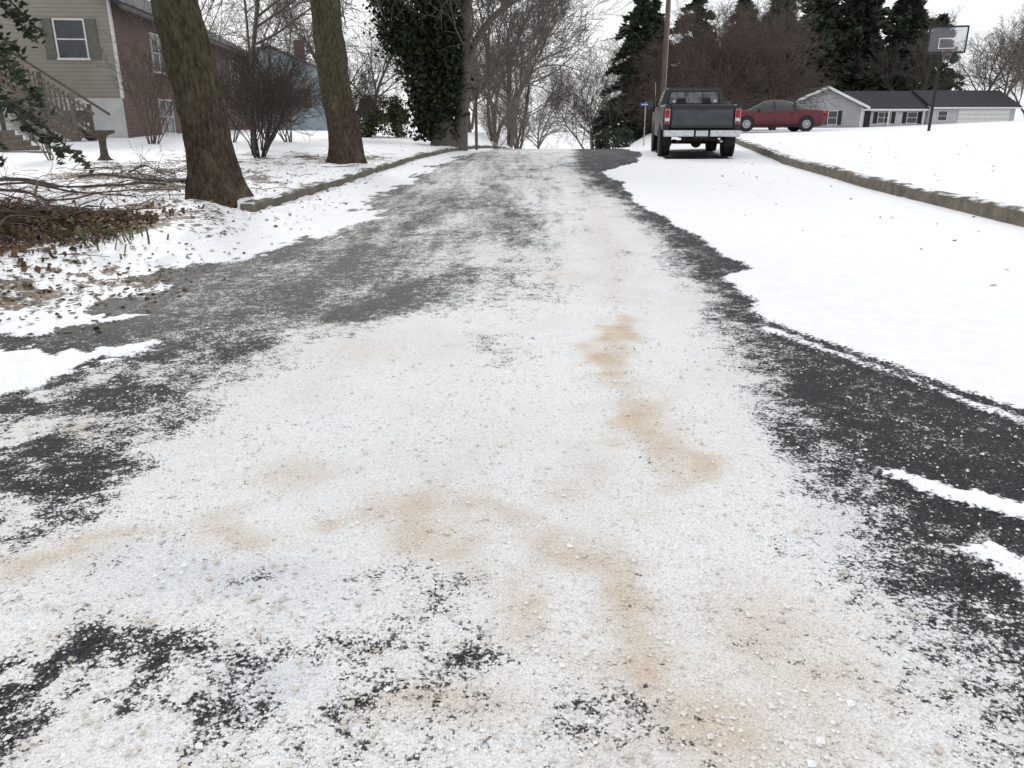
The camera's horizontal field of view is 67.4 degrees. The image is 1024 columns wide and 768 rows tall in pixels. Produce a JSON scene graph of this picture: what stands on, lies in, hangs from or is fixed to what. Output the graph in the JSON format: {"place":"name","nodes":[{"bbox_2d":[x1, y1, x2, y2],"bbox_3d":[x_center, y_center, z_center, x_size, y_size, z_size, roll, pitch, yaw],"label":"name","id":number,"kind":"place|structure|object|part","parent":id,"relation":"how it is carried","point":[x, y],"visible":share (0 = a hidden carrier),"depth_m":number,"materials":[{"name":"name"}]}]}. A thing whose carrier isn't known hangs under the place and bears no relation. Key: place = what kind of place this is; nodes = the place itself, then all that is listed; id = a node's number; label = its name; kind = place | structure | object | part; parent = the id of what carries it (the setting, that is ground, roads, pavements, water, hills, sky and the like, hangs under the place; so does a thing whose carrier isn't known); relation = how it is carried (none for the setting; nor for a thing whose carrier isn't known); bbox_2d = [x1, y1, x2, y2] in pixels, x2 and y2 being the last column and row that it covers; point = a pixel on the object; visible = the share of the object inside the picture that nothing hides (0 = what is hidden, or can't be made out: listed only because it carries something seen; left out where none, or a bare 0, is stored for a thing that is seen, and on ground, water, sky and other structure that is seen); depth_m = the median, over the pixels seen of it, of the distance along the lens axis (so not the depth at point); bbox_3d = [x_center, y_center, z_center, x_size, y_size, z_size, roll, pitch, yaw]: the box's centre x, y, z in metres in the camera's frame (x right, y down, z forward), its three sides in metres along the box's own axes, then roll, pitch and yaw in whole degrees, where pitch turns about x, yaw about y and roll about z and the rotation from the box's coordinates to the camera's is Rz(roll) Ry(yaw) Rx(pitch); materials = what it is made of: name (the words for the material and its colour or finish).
{"place":"outdoors","nodes":[
{"label":"outdoors","id":0,"kind":"place"},
{"bbox_2d":[0,133,1023,767],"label":"road","id":1,"kind":"structure","parent":0,"point":[640,247],"depth_m":2.99,"materials":[{"name":"white snow"}]},
{"bbox_2d":[240,145,510,211],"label":"kerb","id":2,"kind":"structure","parent":1,"relation":"on","point":[291,194],"depth_m":13.00,"materials":[{"name":"concrete"}]},
{"bbox_2d":[471,84,480,149],"bbox_3d":[-1.250,-9.229,26.754,0.340,2.280,0.340,0,18,0],"label":"bird house post","id":3,"kind":"object","parent":1,"relation":"on","point":[475,91],"visible":0.79,"depth_m":26.59,"materials":[{"name":"brown wood"}]},
{"bbox_2d":[0,342,1023,767],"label":"road salt grains","id":4,"kind":"object","parent":1,"relation":"on","point":[938,748],"visible":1,"depth_m":2.05,"materials":[{"name":"white glass"}]},
{"bbox_2d":[535,34,629,148],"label":"bare tree","id":5,"kind":"object","parent":1,"relation":"on","point":[609,63],"visible":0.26,"depth_m":66.95,"materials":[{"name":"brown plant"}]},
{"bbox_2d":[533,43,632,148],"bbox_3d":[5.827,-21.369,58.774,8.735,8.331,7.324,-4,19,-11],"label":"bare tree","id":6,"kind":"object","parent":1,"relation":"on","point":[588,117],"visible":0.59,"depth_m":57.86,"materials":[{"name":"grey plant"}]},
{"bbox_2d":[571,101,618,144],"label":"bare tree","id":7,"kind":"object","parent":1,"relation":"on","point":[586,136],"visible":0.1,"depth_m":81.92,"materials":[{"name":"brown plant"}]},
{"bbox_2d":[592,124,633,148],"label":"evergreen shrub","id":8,"kind":"object","parent":1,"relation":"on","point":[602,139],"visible":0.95,"depth_m":37.80,"materials":[{"name":"green plant"}]},
{"bbox_2d":[640,102,647,145],"bbox_3d":[5.430,-10.527,31.276,0.500,1.820,0.044,0,18,0],"label":"street name sign","id":9,"kind":"object","parent":1,"relation":"on","point":[645,104],"visible":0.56,"depth_m":31.14,"materials":[{"name":"blue metal"}]},
{"bbox_2d":[605,30,725,133],"bbox_3d":[9.918,-18.998,48.910,7.880,6.309,6.134,1,18,2],"label":"crabapple tree","id":10,"kind":"object","parent":1,"relation":"on","point":[655,72],"visible":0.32,"depth_m":48.24,"materials":[{"name":"brown plant"}]},
{"bbox_2d":[660,0,670,97],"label":"utility pole","id":11,"kind":"object","parent":1,"relation":"on","point":[665,46],"visible":0.48,"depth_m":33.96,"materials":[{"name":"brown wood"}]},
{"bbox_2d":[648,86,741,155],"bbox_3d":[5.221,-7.731,22.352,2.440,2.041,5.480,2,19,6],"label":"pickup truck","id":12,"kind":"object","parent":1,"relation":"on","point":[696,117],"visible":0.99,"depth_m":20.13,"materials":[{"name":"black paint"}]},
{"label":"windows","id":13,"kind":"part","parent":12,"relation":"part of","materials":[{"name":"glass"}]},
{"bbox_2d":[735,137,1023,226],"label":"kerb","id":14,"kind":"structure","parent":1,"relation":"on","point":[1003,212],"depth_m":11.56,"materials":[{"name":"concrete"}]},
{"bbox_2d":[0,121,1023,318],"bbox_3d":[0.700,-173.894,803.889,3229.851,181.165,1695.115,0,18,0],"label":"ground","id":15,"kind":"structure","parent":0,"point":[967,171],"depth_m":14.02,"materials":[{"name":"white snow"}]},
{"bbox_2d":[0,130,46,152],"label":"garden steps","id":16,"kind":"structure","parent":15,"relation":"on","point":[10,140],"depth_m":19.21,"materials":[{"name":"brown wood"}]},
{"bbox_2d":[0,77,86,159],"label":"bare shrub","id":17,"kind":"object","parent":15,"relation":"on","point":[35,113],"visible":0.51,"depth_m":16.05,"materials":[{"name":"brown plant"}]},
{"bbox_2d":[0,0,94,173],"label":"hemlock tree","id":18,"kind":"object","parent":15,"relation":"on","point":[10,105],"visible":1,"depth_m":9.79,"materials":[{"name":"green plant"}]},
{"bbox_2d":[0,51,109,141],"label":"wooden staircase","id":19,"kind":"structure","parent":15,"relation":"on","point":[78,135],"depth_m":23.67,"materials":[{"name":"brown wood"}]},
{"bbox_2d":[25,217,168,262],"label":"green shoots","id":20,"kind":"object","parent":15,"relation":"on","point":[84,235],"visible":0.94,"depth_m":7.06,"materials":[{"name":"green plant"}]},
{"bbox_2d":[86,130,114,160],"bbox_3d":[-8.700,-5.053,16.341,0.550,0.660,0.550,0,18,0],"label":"bird bath","id":21,"kind":"object","parent":15,"relation":"on","point":[101,136],"visible":0.94,"depth_m":16.25,"materials":[{"name":"grey concrete"}]},
{"bbox_2d":[0,0,249,137],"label":"walls","id":22,"kind":"structure","parent":15,"relation":"on","point":[95,83],"depth_m":26.00,"materials":[{"name":"brick"}]},
{"bbox_2d":[40,18,238,134],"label":"windows","id":23,"kind":"structure","parent":22,"relation":"attached to","point":[70,36],"depth_m":25.55,"materials":[{"name":"grey glass"}]},
{"bbox_2d":[109,0,255,57],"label":"roof","id":24,"kind":"structure","parent":22,"relation":"on","point":[139,4],"depth_m":32.04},
{"bbox_2d":[119,4,243,55],"bbox_3d":[-14.040,-16.231,36.738,0.100,0.140,24.800,-2,19,-6],"label":"gutter","id":25,"kind":"object","parent":24,"relation":"attached to","point":[128,9],"visible":0.36,"depth_m":26.99,"materials":[{"name":"metal"}]},
{"bbox_2d":[96,28,175,143],"bbox_3d":[-10.473,-9.039,22.739,3.350,3.849,4.224,-13,22,-34],"label":"bare shrub","id":26,"kind":"object","parent":15,"relation":"on","point":[150,101],"visible":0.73,"depth_m":22.44,"materials":[{"name":"brown plant"}]},
{"bbox_2d":[0,140,383,273],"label":"brush pile","id":27,"kind":"object","parent":15,"relation":"on","point":[19,216],"visible":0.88,"depth_m":7.79,"materials":[{"name":"brown plant"}]},
{"bbox_2d":[102,0,293,79],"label":"young tree","id":28,"kind":"object","parent":15,"relation":"on","point":[208,11],"visible":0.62,"depth_m":21.07,"materials":[{"name":"brown plant"}]},
{"bbox_2d":[143,18,281,141],"bbox_3d":[-9.182,-9.517,24.125,4.224,3.849,3.350,-3,19,-9],"label":"bare shrub","id":29,"kind":"object","parent":15,"relation":"on","point":[229,100],"visible":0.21,"depth_m":23.95,"materials":[{"name":"brown plant"}]},
{"bbox_2d":[200,0,316,64],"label":"bare tree","id":30,"kind":"object","parent":15,"relation":"on","point":[278,17],"visible":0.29,"depth_m":57.90,"materials":[{"name":"brown plant"}]},
{"bbox_2d":[150,0,385,207],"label":"sycamore tree","id":31,"kind":"object","parent":15,"relation":"on","point":[214,172],"visible":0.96,"depth_m":9.93,"materials":[{"name":"brown plant"}]},
{"bbox_2d":[220,54,318,139],"bbox_3d":[-8.215,-9.586,25.765,3.722,2.868,2.482,2,19,6],"label":"bare shrub","id":32,"kind":"object","parent":15,"relation":"on","point":[262,92],"visible":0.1,"depth_m":25.93,"materials":[{"name":"brown plant"}]},
{"bbox_2d":[218,40,322,150],"bbox_3d":[-6.285,-7.599,20.253,3.184,2.906,3.280,-15,23,-37],"label":"bare shrub","id":33,"kind":"object","parent":15,"relation":"on","point":[288,113],"visible":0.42,"depth_m":20.15,"materials":[{"name":"brown plant"}]},
{"bbox_2d":[218,33,324,157],"bbox_3d":[-5.622,-6.399,17.155,3.025,2.760,3.116,8,20,22],"label":"bare shrub","id":34,"kind":"object","parent":15,"relation":"on","point":[267,101],"visible":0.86,"depth_m":16.81,"materials":[{"name":"brown plant"}]},
{"bbox_2d":[230,58,322,141],"bbox_3d":[-7.142,-9.024,24.462,2.358,2.724,3.536,12,22,31],"label":"bare shrub","id":35,"kind":"object","parent":15,"relation":"on","point":[286,134],"visible":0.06,"depth_m":24.55,"materials":[{"name":"brown plant"}]},
{"bbox_2d":[249,48,327,130],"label":"walls","id":36,"kind":"structure","parent":15,"relation":"on","point":[319,125],"depth_m":46.40,"materials":[{"name":"blue"}]},
{"bbox_2d":[255,40,316,67],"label":"roof","id":37,"kind":"structure","parent":36,"relation":"on","point":[295,51],"depth_m":47.80,"materials":[{"name":"grey"}]},
{"bbox_2d":[244,0,357,154],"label":"young tree","id":38,"kind":"object","parent":15,"relation":"on","point":[256,25],"visible":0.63,"depth_m":17.23,"materials":[{"name":"brown plant"}]},
{"bbox_2d":[250,4,382,93],"bbox_3d":[-14.630,-25.187,60.356,10.603,10.001,8.445,9,20,25],"label":"bare tree","id":39,"kind":"object","parent":15,"relation":"on","point":[295,32],"visible":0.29,"depth_m":59.52,"materials":[{"name":"brown plant"}]},
{"bbox_2d":[245,0,431,163],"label":"sycamore tree","id":40,"kind":"object","parent":15,"relation":"on","point":[345,143],"visible":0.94,"depth_m":16.10,"materials":[{"name":"brown plant"}]},
{"bbox_2d":[306,59,394,122],"bbox_3d":[-5.842,-10.177,27.430,3.280,2.906,3.184,11,22,31],"label":"bare shrub","id":41,"kind":"object","parent":15,"relation":"on","point":[365,99],"visible":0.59,"depth_m":27.19,"materials":[{"name":"brown plant"}]},
{"bbox_2d":[304,7,418,114],"bbox_3d":[-8.603,-20.021,48.832,8.193,7.728,6.525,6,19,17],"label":"bare tree","id":42,"kind":"object","parent":15,"relation":"on","point":[380,82],"visible":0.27,"depth_m":48.52,"materials":[{"name":"brown plant"}]},
{"bbox_2d":[357,93,412,137],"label":"evergreen shrub","id":43,"kind":"object","parent":15,"relation":"on","point":[393,116],"visible":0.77,"depth_m":30.36,"materials":[{"name":"green plant"}]},
{"bbox_2d":[349,0,501,107],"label":"bare tree","id":44,"kind":"object","parent":15,"relation":"on","point":[394,61],"visible":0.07,"depth_m":50.54,"materials":[{"name":"brown plant"}]},
{"bbox_2d":[356,0,566,150],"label":"ivy covered tree","id":45,"kind":"object","parent":15,"relation":"on","point":[439,67],"visible":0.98,"depth_m":24.57,"materials":[{"name":"green plant"}]},
{"bbox_2d":[457,31,509,131],"bbox_3d":[-3.221,-18.256,44.594,6.142,7.274,7.712,-2,19,-6],"label":"bare tree","id":46,"kind":"object","parent":15,"relation":"on","point":[469,121],"visible":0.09,"depth_m":45.32,"materials":[{"name":"brown plant"}]},
{"bbox_2d":[469,33,522,129],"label":"bare tree","id":47,"kind":"object","parent":15,"relation":"on","point":[472,123],"visible":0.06,"depth_m":75.38,"materials":[{"name":"brown plant"}]},
{"bbox_2d":[470,89,523,148],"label":"bare shrub","id":48,"kind":"object","parent":15,"relation":"on","point":[490,122],"visible":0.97,"depth_m":29.05,"materials":[{"name":"brown plant"}]},
{"bbox_2d":[499,49,517,145],"bbox_3d":[-0.200,-16.464,47.216,1.200,8.000,0.237,0,18,0],"label":"utility pole","id":49,"kind":"object","parent":15,"relation":"on","point":[509,134],"visible":0.13,"depth_m":46.66,"materials":[{"name":"brown wood"}]},
{"bbox_2d":[213,1,591,71],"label":"overhead wires","id":50,"kind":"object","parent":49,"relation":"attached to","point":[373,47],"visible":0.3,"depth_m":43.66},
{"bbox_2d":[0,133,1021,334],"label":"fallen leaves","id":51,"kind":"object","parent":15,"relation":"on","point":[97,294],"visible":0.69,"depth_m":6.21,"materials":[{"name":"brown plant"}]},
{"bbox_2d":[491,91,548,148],"bbox_3d":[0.128,-11.683,34.016,3.350,2.581,2.233,-13,22,-34],"label":"bare shrub","id":52,"kind":"object","parent":15,"relation":"on","point":[523,115],"visible":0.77,"depth_m":34.04,"materials":[{"name":"brown plant"}]},
{"bbox_2d":[471,15,574,148],"bbox_3d":[-0.250,-21.109,53.674,8.789,9.998,10.482,-3,19,-8],"label":"bare tree","id":53,"kind":"object","parent":15,"relation":"on","point":[526,94],"visible":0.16,"depth_m":52.92,"materials":[{"name":"brown plant"}]},
{"bbox_2d":[456,0,632,142],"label":"bare tree","id":54,"kind":"object","parent":15,"relation":"on","point":[513,14],"visible":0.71,"depth_m":39.90,"materials":[{"name":"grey plant"}]},
{"bbox_2d":[501,64,596,148],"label":"bare tree","id":55,"kind":"object","parent":15,"relation":"on","point":[539,142],"visible":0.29,"depth_m":89.69,"materials":[{"name":"brown plant"}]},
{"bbox_2d":[469,0,631,148],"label":"bare tree","id":56,"kind":"object","parent":15,"relation":"on","point":[524,75],"visible":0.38,"depth_m":46.45,"materials":[{"name":"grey plant"}]},
{"bbox_2d":[590,0,662,143],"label":"pine tree","id":57,"kind":"object","parent":15,"relation":"on","point":[641,13],"visible":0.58,"depth_m":54.90,"materials":[{"name":"green plant"}]},
{"bbox_2d":[621,0,681,122],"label":"pine tree","id":58,"kind":"object","parent":15,"relation":"on","point":[657,4],"visible":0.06,"depth_m":57.80,"materials":[{"name":"green plant"}]},
{"bbox_2d":[671,0,727,100],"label":"pine tree","id":59,"kind":"object","parent":15,"relation":"on","point":[699,7],"visible":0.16,"depth_m":82.88,"materials":[{"name":"green plant"}]},
{"bbox_2d":[632,0,771,113],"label":"crabapple tree","id":60,"kind":"object","parent":15,"relation":"on","point":[692,78],"visible":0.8,"depth_m":43.15,"materials":[{"name":"brown plant"}]},
{"bbox_2d":[654,0,812,108],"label":"crabapple tree","id":61,"kind":"object","parent":15,"relation":"on","point":[696,36],"visible":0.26,"depth_m":48.51,"materials":[{"name":"brown plant"}]},
{"bbox_2d":[709,0,768,93],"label":"pine tree","id":62,"kind":"object","parent":15,"relation":"on","point":[745,2],"visible":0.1,"depth_m":88.53,"materials":[{"name":"green plant"}]},
{"bbox_2d":[710,0,821,94],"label":"bare tree","id":63,"kind":"object","parent":15,"relation":"on","point":[788,7],"visible":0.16,"depth_m":93.58,"materials":[{"name":"brown plant"}]},
{"bbox_2d":[742,17,792,87],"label":"bare tree","id":64,"kind":"object","parent":15,"relation":"on","point":[772,40],"visible":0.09,"depth_m":88.91,"materials":[{"name":"brown plant"}]},
{"bbox_2d":[701,1,850,129],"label":"crabapple tree","id":65,"kind":"object","parent":15,"relation":"on","point":[775,75],"visible":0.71,"depth_m":44.36,"materials":[{"name":"brown plant"}]},
{"bbox_2d":[761,0,801,90],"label":"pine tree","id":66,"kind":"object","parent":15,"relation":"on","point":[772,3],"depth_m":100.98,"materials":[{"name":"green plant"}]},
{"bbox_2d":[740,100,827,131],"bbox_3d":[12.877,-13.274,38.038,4.872,1.482,2.160,1,18,2],"label":"red sedan","id":67,"kind":"object","parent":15,"relation":"on","point":[792,116],"visible":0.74,"depth_m":37.21,"materials":[{"name":"paint"}]},
{"bbox_2d":[762,0,816,98],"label":"pine tree","id":68,"kind":"object","parent":15,"relation":"on","point":[787,13],"visible":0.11,"depth_m":94.14,"materials":[{"name":"green plant"}]},
{"bbox_2d":[786,0,849,96],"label":"pine tree","id":69,"kind":"object","parent":15,"relation":"on","point":[825,12],"visible":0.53,"depth_m":96.63,"materials":[{"name":"green plant"}]},
{"bbox_2d":[797,0,852,90],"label":"pine tree","id":70,"kind":"object","parent":15,"relation":"on","point":[807,10],"visible":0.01,"depth_m":103.56,"materials":[{"name":"green plant"}]},
{"bbox_2d":[811,0,908,91],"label":"pine tree","id":71,"kind":"object","parent":15,"relation":"on","point":[867,20],"visible":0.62,"depth_m":97.65,"materials":[{"name":"green plant"}]},
{"bbox_2d":[849,2,890,90],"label":"pine tree","id":72,"kind":"object","parent":15,"relation":"on","point":[870,53],"visible":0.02,"depth_m":105.04,"materials":[{"name":"green plant"}]},
{"bbox_2d":[753,89,1015,127],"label":"walls","id":73,"kind":"structure","parent":15,"relation":"on","point":[850,110],"depth_m":80.47,"materials":[{"name":"grey"}]},
{"bbox_2d":[729,86,1021,108],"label":"roof","id":74,"kind":"structure","parent":73,"relation":"on","point":[917,99],"depth_m":82.31,"materials":[{"name":"grey"}]},
{"bbox_2d":[782,107,1022,127],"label":"trim","id":75,"kind":"structure","parent":73,"relation":"attached to","point":[862,116],"depth_m":80.58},
{"bbox_2d":[824,109,1009,126],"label":"windows","id":76,"kind":"structure","parent":73,"relation":"attached to","point":[976,115],"depth_m":81.02,"materials":[{"name":"white glass"}]},
{"bbox_2d":[883,0,933,86],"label":"pine tree","id":77,"kind":"object","parent":15,"relation":"on","point":[924,3],"depth_m":103.61,"materials":[{"name":"green plant"}]},
{"bbox_2d":[875,0,944,90],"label":"pine tree","id":78,"kind":"object","parent":15,"relation":"on","point":[910,15],"visible":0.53,"depth_m":98.08,"materials":[{"name":"green plant"}]},
{"bbox_2d":[853,6,972,90],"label":"bare tree","id":79,"kind":"object","parent":15,"relation":"on","point":[932,61],"visible":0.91,"depth_m":92.72,"materials":[{"name":"brown plant"}]},
{"bbox_2d":[918,13,965,89],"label":"pine tree","id":80,"kind":"object","parent":15,"relation":"on","point":[943,16],"visible":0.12,"depth_m":101.85,"materials":[{"name":"green plant"}]},
{"bbox_2d":[926,25,969,130],"bbox_3d":[16.920,-11.863,30.226,1.152,4.060,1.122,-13,22,-34],"label":"basketball hoop","id":81,"kind":"object","parent":15,"relation":"on","point":[941,53],"visible":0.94,"depth_m":29.92,"materials":[{"name":"black metal"}]},
{"bbox_2d":[942,21,1023,89],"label":"bare tree","id":82,"kind":"object","parent":15,"relation":"on","point":[990,85],"visible":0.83,"depth_m":88.68,"materials":[{"name":"brown plant"}]},
{"bbox_2d":[945,14,1023,94],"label":"bare tree","id":83,"kind":"object","parent":15,"relation":"on","point":[997,85],"visible":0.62,"depth_m":94.04,"materials":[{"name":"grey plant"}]},
{"bbox_2d":[949,4,1023,114],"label":"bare tree","id":84,"kind":"object","parent":15,"relation":"on","point":[1016,99],"visible":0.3,"depth_m":96.65,"materials":[{"name":"brown plant"}]},
{"bbox_2d":[986,18,1023,89],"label":"bare tree","id":85,"kind":"object","parent":15,"relation":"on","point":[1014,59],"visible":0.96,"depth_m":83.63,"materials":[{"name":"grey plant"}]},
{"bbox_2d":[1007,47,1023,98],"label":"bare tree","id":86,"kind":"object","parent":15,"relation":"on","point":[1015,85],"visible":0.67,"depth_m":85.31,"materials":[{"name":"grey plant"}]},
{"bbox_2d":[149,0,1023,148],"label":"sky","id":87,"kind":"structure","parent":0,"point":[982,16],"materials":[{"name":"white"}]}
]}

